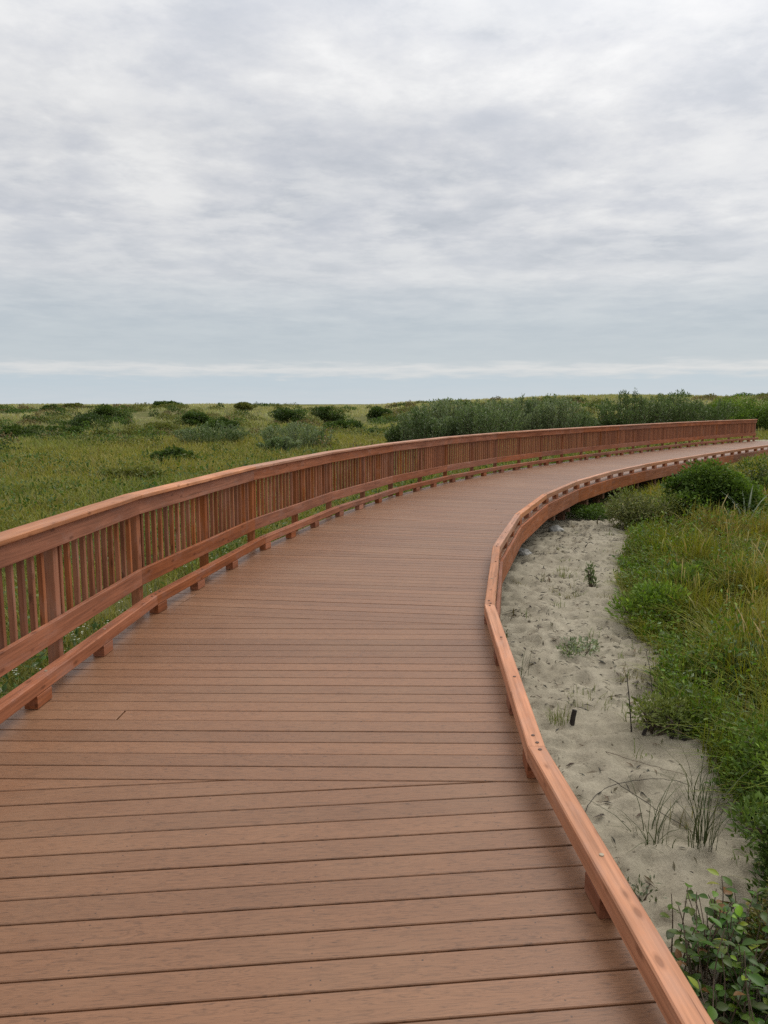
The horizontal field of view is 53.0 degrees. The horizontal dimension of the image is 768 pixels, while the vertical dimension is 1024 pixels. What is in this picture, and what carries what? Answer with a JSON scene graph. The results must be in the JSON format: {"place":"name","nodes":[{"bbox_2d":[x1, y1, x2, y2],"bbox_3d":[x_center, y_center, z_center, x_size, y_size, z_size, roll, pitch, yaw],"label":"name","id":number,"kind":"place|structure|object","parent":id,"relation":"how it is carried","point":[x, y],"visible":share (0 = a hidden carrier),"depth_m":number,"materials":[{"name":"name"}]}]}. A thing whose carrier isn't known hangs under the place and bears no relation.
{"place":"outdoors","nodes":[
{"label":"outdoors","id":0,"kind":"place"},
{"bbox_2d":[0,396,767,781],"bbox_3d":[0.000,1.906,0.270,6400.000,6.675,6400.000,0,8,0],"label":"ground","id":1,"kind":"structure","parent":0,"point":[362,418],"depth_m":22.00,"materials":[{"name":"green plant"}]},
{"bbox_2d":[0,424,46,438],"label":"dune shrub","id":2,"kind":"object","parent":1,"relation":"on","point":[15,430],"visible":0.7,"depth_m":51.53,"materials":[{"name":"green plant"}]},
{"bbox_2d":[39,404,64,410],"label":"dune shrub","id":3,"kind":"object","parent":1,"relation":"on","point":[50,406],"visible":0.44,"depth_m":108.81,"materials":[{"name":"green plant"}]},
{"bbox_2d":[45,425,83,434],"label":"dune shrub","id":4,"kind":"object","parent":1,"relation":"on","point":[75,428],"visible":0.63,"depth_m":61.24,"materials":[{"name":"green plant"}]},
{"bbox_2d":[62,402,82,408],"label":"dune shrub","id":5,"kind":"object","parent":1,"relation":"on","point":[66,405],"visible":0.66,"depth_m":118.52,"materials":[{"name":"green plant"}]},
{"bbox_2d":[60,412,112,428],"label":"dune shrub","id":6,"kind":"object","parent":1,"relation":"on","point":[78,419],"visible":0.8,"depth_m":72.86,"materials":[{"name":"green plant"}]},
{"bbox_2d":[88,403,129,419],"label":"dune shrub","id":7,"kind":"object","parent":1,"relation":"on","point":[102,410],"visible":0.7,"depth_m":84.85,"materials":[{"name":"green plant"}]},
{"bbox_2d":[13,552,226,673],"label":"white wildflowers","id":8,"kind":"object","parent":1,"relation":"on","point":[87,628],"visible":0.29,"depth_m":7.16,"materials":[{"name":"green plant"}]},
{"bbox_2d":[90,428,150,436],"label":"dune shrub","id":9,"kind":"object","parent":1,"relation":"on","point":[130,431],"visible":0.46,"depth_m":55.17,"materials":[{"name":"green plant"}]},
{"bbox_2d":[97,464,164,480],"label":"dune shrub","id":10,"kind":"object","parent":1,"relation":"on","point":[135,470],"visible":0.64,"depth_m":24.88,"materials":[{"name":"green plant"}]},
{"bbox_2d":[122,422,177,433],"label":"dune shrub","id":11,"kind":"object","parent":1,"relation":"on","point":[162,425],"visible":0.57,"depth_m":65.16,"materials":[{"name":"green plant"}]},
{"bbox_2d":[153,400,179,406],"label":"dune shrub","id":12,"kind":"object","parent":1,"relation":"on","point":[156,403],"visible":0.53,"depth_m":116.29,"materials":[{"name":"green plant"}]},
{"bbox_2d":[149,444,196,462],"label":"dune shrub","id":13,"kind":"object","parent":1,"relation":"on","point":[176,451],"visible":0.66,"depth_m":32.56,"materials":[{"name":"green plant"}]},
{"bbox_2d":[179,411,210,426],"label":"dune shrub","id":14,"kind":"object","parent":1,"relation":"on","point":[193,418],"visible":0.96,"depth_m":77.25,"materials":[{"name":"green plant"}]},
{"bbox_2d":[171,419,247,443],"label":"willow bush","id":15,"kind":"object","parent":1,"relation":"on","point":[206,431],"visible":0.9,"depth_m":45.34,"materials":[{"name":"green plant"}]},
{"bbox_2d":[197,416,239,429],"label":"dune shrub","id":16,"kind":"object","parent":1,"relation":"on","point":[227,421],"visible":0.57,"depth_m":73.00,"materials":[{"name":"green plant"}]},
{"bbox_2d":[233,402,257,410],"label":"dune shrub","id":17,"kind":"object","parent":1,"relation":"on","point":[244,405],"visible":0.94,"depth_m":110.31,"materials":[{"name":"green plant"}]},
{"bbox_2d":[255,436,300,452],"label":"willow bush","id":18,"kind":"object","parent":1,"relation":"on","point":[277,441],"visible":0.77,"depth_m":38.59,"materials":[{"name":"green plant"}]},
{"bbox_2d":[268,407,308,422],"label":"dune shrub","id":19,"kind":"object","parent":1,"relation":"on","point":[284,414],"visible":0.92,"depth_m":80.57,"materials":[{"name":"green plant"}]},
{"bbox_2d":[250,420,334,450],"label":"willow bush","id":20,"kind":"object","parent":1,"relation":"on","point":[305,433],"visible":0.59,"depth_m":40.49,"materials":[{"name":"green plant"}]},
{"bbox_2d":[309,406,344,422],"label":"dune shrub","id":21,"kind":"object","parent":1,"relation":"on","point":[326,415],"visible":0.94,"depth_m":82.82,"materials":[{"name":"green plant"}]},
{"bbox_2d":[322,419,364,430],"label":"dune shrub","id":22,"kind":"object","parent":1,"relation":"on","point":[355,423],"visible":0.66,"depth_m":69.00,"materials":[{"name":"green plant"}]},
{"bbox_2d":[366,406,393,419],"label":"dune shrub","id":23,"kind":"object","parent":1,"relation":"on","point":[378,411],"visible":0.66,"depth_m":90.77,"materials":[{"name":"green plant"}]},
{"bbox_2d":[0,441,767,1023],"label":"boardwalk","id":24,"kind":"structure","parent":1,"relation":"on","point":[284,781],"depth_m":3.59,"materials":[{"name":"brown wood"}]},
{"bbox_2d":[0,419,757,676],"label":"railing","id":25,"kind":"object","parent":24,"relation":"attached to","point":[44,540],"visible":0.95,"depth_m":8.23,"materials":[{"name":"brown wood"}]},
{"bbox_2d":[0,437,758,723],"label":"kick rail","id":26,"kind":"object","parent":24,"relation":"on","point":[34,691],"visible":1,"depth_m":7.23,"materials":[{"name":"brown wood"}]},
{"bbox_2d":[484,445,767,1023],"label":"kick rail","id":27,"kind":"object","parent":24,"relation":"on","point":[610,893],"visible":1,"depth_m":3.07,"materials":[{"name":"brown wood"}]},
{"bbox_2d":[0,391,767,453],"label":"scrub","id":28,"kind":"object","parent":1,"relation":"on","point":[386,418],"visible":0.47,"depth_m":82.00,"materials":[{"name":"green plant"}]},
{"bbox_2d":[0,393,767,449],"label":"dune grass","id":29,"kind":"structure","parent":1,"relation":"on","point":[360,408],"depth_m":106.21,"materials":[{"name":"green plant"}]},
{"bbox_2d":[384,419,414,442],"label":"willow bush","id":30,"kind":"object","parent":1,"relation":"on","point":[392,435],"visible":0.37,"depth_m":40.46,"materials":[{"name":"green plant"}]},
{"bbox_2d":[396,402,457,440],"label":"willow bush","id":31,"kind":"object","parent":1,"relation":"on","point":[433,427],"visible":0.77,"depth_m":36.88,"materials":[{"name":"green plant"}]},
{"bbox_2d":[410,397,488,435],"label":"willow bush","id":32,"kind":"object","parent":1,"relation":"on","point":[440,409],"visible":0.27,"depth_m":38.79,"materials":[{"name":"green plant"}]},
{"bbox_2d":[442,400,524,443],"bbox_3d":[4.882,-4.343,37.780,4.133,2.333,3.207,0,8,0],"label":"willow bush","id":33,"kind":"object","parent":1,"relation":"on","point":[472,423],"visible":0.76,"depth_m":37.15,"materials":[{"name":"green plant"}]},
{"bbox_2d":[480,394,550,433],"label":"willow bush","id":34,"kind":"object","parent":1,"relation":"on","point":[525,412],"visible":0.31,"depth_m":39.77,"materials":[{"name":"green plant"}]},
{"bbox_2d":[514,393,586,437],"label":"willow bush","id":35,"kind":"object","parent":1,"relation":"on","point":[563,412],"visible":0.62,"depth_m":39.92,"materials":[{"name":"green plant"}]},
{"bbox_2d":[565,411,598,432],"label":"willow bush","id":36,"kind":"object","parent":1,"relation":"on","point":[585,421],"visible":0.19,"depth_m":43.07,"materials":[{"name":"green plant"}]},
{"bbox_2d":[589,416,636,434],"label":"willow bush","id":37,"kind":"object","parent":1,"relation":"on","point":[619,421],"visible":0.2,"depth_m":44.70,"materials":[{"name":"green plant"}]},
{"bbox_2d":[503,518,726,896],"bbox_3d":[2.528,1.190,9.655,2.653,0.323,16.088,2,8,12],"label":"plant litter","id":38,"kind":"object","parent":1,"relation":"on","point":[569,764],"visible":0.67,"depth_m":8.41,"materials":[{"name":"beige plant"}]},
{"bbox_2d":[595,388,678,425],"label":"willow bush","id":39,"kind":"object","parent":1,"relation":"on","point":[627,410],"visible":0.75,"depth_m":44.64,"materials":[{"name":"green plant"}]},
{"bbox_2d":[602,485,692,528],"bbox_3d":[5.324,-0.065,15.784,1.578,1.005,1.624,-6,10,-35],"label":"leafy bush","id":40,"kind":"object","parent":1,"relation":"on","point":[626,510],"visible":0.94,"depth_m":15.53,"materials":[{"name":"green plant"}]},
{"bbox_2d":[605,579,697,631],"bbox_3d":[3.210,1.070,9.322,1.130,0.589,1.742,0,8,0],"label":"leafy bush","id":41,"kind":"object","parent":1,"relation":"on","point":[653,592],"visible":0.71,"depth_m":9.06,"materials":[{"name":"green plant"}]},
{"bbox_2d":[629,389,709,423],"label":"willow bush","id":42,"kind":"object","parent":1,"relation":"on","point":[677,416],"visible":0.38,"depth_m":45.31,"materials":[{"name":"green plant"}]},
{"bbox_2d":[648,558,740,605],"bbox_3d":[4.057,0.939,10.155,1.153,0.595,1.318,0,8,0],"label":"leafy bush","id":43,"kind":"object","parent":1,"relation":"on","point":[687,567],"visible":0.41,"depth_m":9.94,"materials":[{"name":"green plant"}]},
{"bbox_2d":[672,397,738,420],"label":"willow bush","id":44,"kind":"object","parent":1,"relation":"on","point":[712,416],"visible":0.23,"depth_m":46.97,"materials":[{"name":"green plant"}]},
{"bbox_2d":[650,455,767,660],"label":"seed stalks","id":45,"kind":"object","parent":1,"relation":"on","point":[729,565],"visible":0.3,"depth_m":9.60,"materials":[{"name":"brown plant"}]},
{"bbox_2d":[653,458,767,520],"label":"leafy bush","id":46,"kind":"object","parent":1,"relation":"on","point":[710,480],"visible":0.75,"depth_m":15.59,"materials":[{"name":"green plant"}]},
{"bbox_2d":[680,638,767,707],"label":"leafy bush","id":47,"kind":"object","parent":1,"relation":"on","point":[735,659],"visible":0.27,"depth_m":6.80,"materials":[{"name":"green plant"}]},
{"bbox_2d":[705,396,755,420],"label":"hedge bush","id":48,"kind":"object","parent":1,"relation":"on","point":[738,416],"visible":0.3,"depth_m":50.23,"materials":[{"name":"green plant"}]},
{"bbox_2d":[704,715,767,825],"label":"leafy bush","id":49,"kind":"object","parent":1,"relation":"on","point":[753,760],"visible":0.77,"depth_m":4.99,"materials":[{"name":"green plant"}]},
{"bbox_2d":[721,791,767,912],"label":"leafy bush","id":50,"kind":"object","parent":1,"relation":"on","point":[762,828],"visible":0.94,"depth_m":4.08,"materials":[{"name":"green plant"}]},
{"bbox_2d":[725,486,765,516],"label":"strap leaf plant","id":51,"kind":"object","parent":1,"relation":"on","point":[748,504],"visible":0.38,"depth_m":15.23,"materials":[{"name":"green plant"}]},
{"bbox_2d":[725,394,767,429],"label":"hedge bush","id":52,"kind":"object","parent":1,"relation":"on","point":[761,413],"visible":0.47,"depth_m":50.73,"materials":[{"name":"green plant"}]},
{"bbox_2d":[726,455,767,492],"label":"leafy bush","id":53,"kind":"object","parent":1,"relation":"on","point":[759,476],"visible":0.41,"depth_m":19.72,"materials":[{"name":"green plant"}]},
{"bbox_2d":[0,0,767,403],"label":"sky","id":54,"kind":"structure","parent":0,"point":[202,201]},
{"bbox_2d":[500,512,767,1022],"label":"sand","id":55,"kind":"structure","parent":0,"point":[603,730],"depth_m":5.91,"materials":[{"name":"beige sand"}]},
{"bbox_2d":[517,548,531,555],"bbox_3d":[2.365,0.710,13.075,0.302,0.198,0.234,0,8,0],"label":"rock","id":56,"kind":"object","parent":55,"relation":"on","point":[522,551],"visible":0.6,"depth_m":13.00,"materials":[{"name":"grey stone"}]},
{"bbox_2d":[521,639,545,676],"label":"beach grass","id":57,"kind":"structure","parent":55,"relation":"on","point":[526,662],"depth_m":7.33,"materials":[{"name":"green plant"}]},
{"bbox_2d":[548,525,563,531],"bbox_3d":[3.496,0.367,15.649,0.313,0.216,0.250,-3,9,-21],"label":"rock","id":58,"kind":"object","parent":55,"relation":"on","point":[555,528],"visible":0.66,"depth_m":15.58,"materials":[{"name":"grey stone"}]},
{"bbox_2d":[543,705,570,725],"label":"grass tuft","id":59,"kind":"object","parent":55,"relation":"on","point":[557,717],"visible":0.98,"depth_m":6.33,"materials":[{"name":"green plant"}]},
{"bbox_2d":[553,565,578,578],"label":"grass tuft","id":60,"kind":"object","parent":55,"relation":"on","point":[563,574],"visible":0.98,"depth_m":11.65,"materials":[{"name":"plant"}]},
{"bbox_2d":[570,709,576,725],"bbox_3d":[1.535,1.690,6.256,0.076,0.174,0.042,-5,9,-32],"label":"stake","id":61,"kind":"object","parent":55,"relation":"on","point":[573,717],"visible":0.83,"depth_m":6.24,"materials":[{"name":"black wood"}]},
{"bbox_2d":[556,635,599,658],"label":"sand plant","id":62,"kind":"object","parent":55,"relation":"on","point":[576,648],"visible":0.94,"depth_m":8.05,"materials":[{"name":"green plant"}]},
{"bbox_2d":[563,682,616,710],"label":"grass tuft","id":63,"kind":"object","parent":55,"relation":"on","point":[582,690],"visible":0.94,"depth_m":6.78,"materials":[{"name":"plant"}]},
{"bbox_2d":[565,502,619,520],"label":"leafy bush","id":64,"kind":"object","parent":55,"relation":"on","point":[591,512],"visible":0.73,"depth_m":17.09,"materials":[{"name":"green plant"}]},
{"bbox_2d":[584,561,601,587],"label":"sand plant","id":65,"kind":"object","parent":55,"relation":"on","point":[591,577],"visible":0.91,"depth_m":10.94,"materials":[{"name":"green plant"}]},
{"bbox_2d":[579,744,684,774],"bbox_3d":[1.758,1.789,5.563,0.049,0.090,0.854,-7,10,-40],"label":"dry twig","id":66,"kind":"object","parent":55,"relation":"on","point":[636,761],"visible":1,"depth_m":5.49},
{"bbox_2d":[511,522,764,867],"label":"sand sprigs","id":67,"kind":"object","parent":55,"relation":"on","point":[621,654],"visible":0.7,"depth_m":7.94,"materials":[{"name":"green plant"}]},
{"bbox_2d":[585,778,699,811],"bbox_3d":[1.574,1.841,4.971,1.050,0.064,0.265,-4,9,-29],"label":"dry twig","id":68,"kind":"object","parent":55,"relation":"on","point":[629,781],"visible":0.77,"depth_m":5.11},
{"bbox_2d":[620,868,665,902],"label":"sand plant","id":69,"kind":"object","parent":55,"relation":"on","point":[644,893],"visible":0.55,"depth_m":4.07,"materials":[{"name":"green plant"}]},
{"bbox_2d":[577,766,710,857],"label":"beach grass","id":70,"kind":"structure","parent":55,"relation":"on","point":[658,814],"depth_m":4.59,"materials":[{"name":"green plant"}]},
{"bbox_2d":[610,778,695,833],"bbox_3d":[1.742,1.909,4.987,0.028,0.067,0.767,-5,9,-31],"label":"dry twig","id":71,"kind":"object","parent":55,"relation":"on","point":[652,806],"visible":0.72,"depth_m":4.99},
{"bbox_2d":[625,674,693,740],"bbox_3d":[2.138,1.524,6.074,0.552,0.562,0.636,0,8,0],"label":"woody plant","id":72,"kind":"object","parent":55,"relation":"on","point":[660,712],"visible":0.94,"depth_m":5.96,"materials":[{"name":"green plant"}]},
{"bbox_2d":[615,734,750,804],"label":"beach grass","id":73,"kind":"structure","parent":55,"relation":"on","point":[691,777],"depth_m":5.03,"materials":[{"name":"green plant"}]},
{"bbox_2d":[648,753,759,852],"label":"beach grass","id":74,"kind":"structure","parent":55,"relation":"on","point":[704,840],"depth_m":4.49,"materials":[{"name":"green plant"}]},
{"bbox_2d":[659,868,767,1023],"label":"broadleaf shrub","id":75,"kind":"object","parent":55,"relation":"on","point":[742,978],"visible":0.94,"depth_m":3.30,"materials":[{"name":"green plant"}]},
{"bbox_2d":[733,876,767,976],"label":"leafy bush","id":76,"kind":"object","parent":55,"relation":"on","point":[760,937],"visible":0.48,"depth_m":3.53,"materials":[{"name":"green plant"}]},
{"bbox_2d":[593,451,767,951],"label":"bank grass","id":77,"kind":"structure","parent":0,"point":[701,600],"depth_m":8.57,"materials":[{"name":"green plant"}]},
{"bbox_2d":[682,677,764,750],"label":"beach grass","id":78,"kind":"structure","parent":0,"point":[742,707],"depth_m":5.79,"materials":[{"name":"green plant"}]}
]}

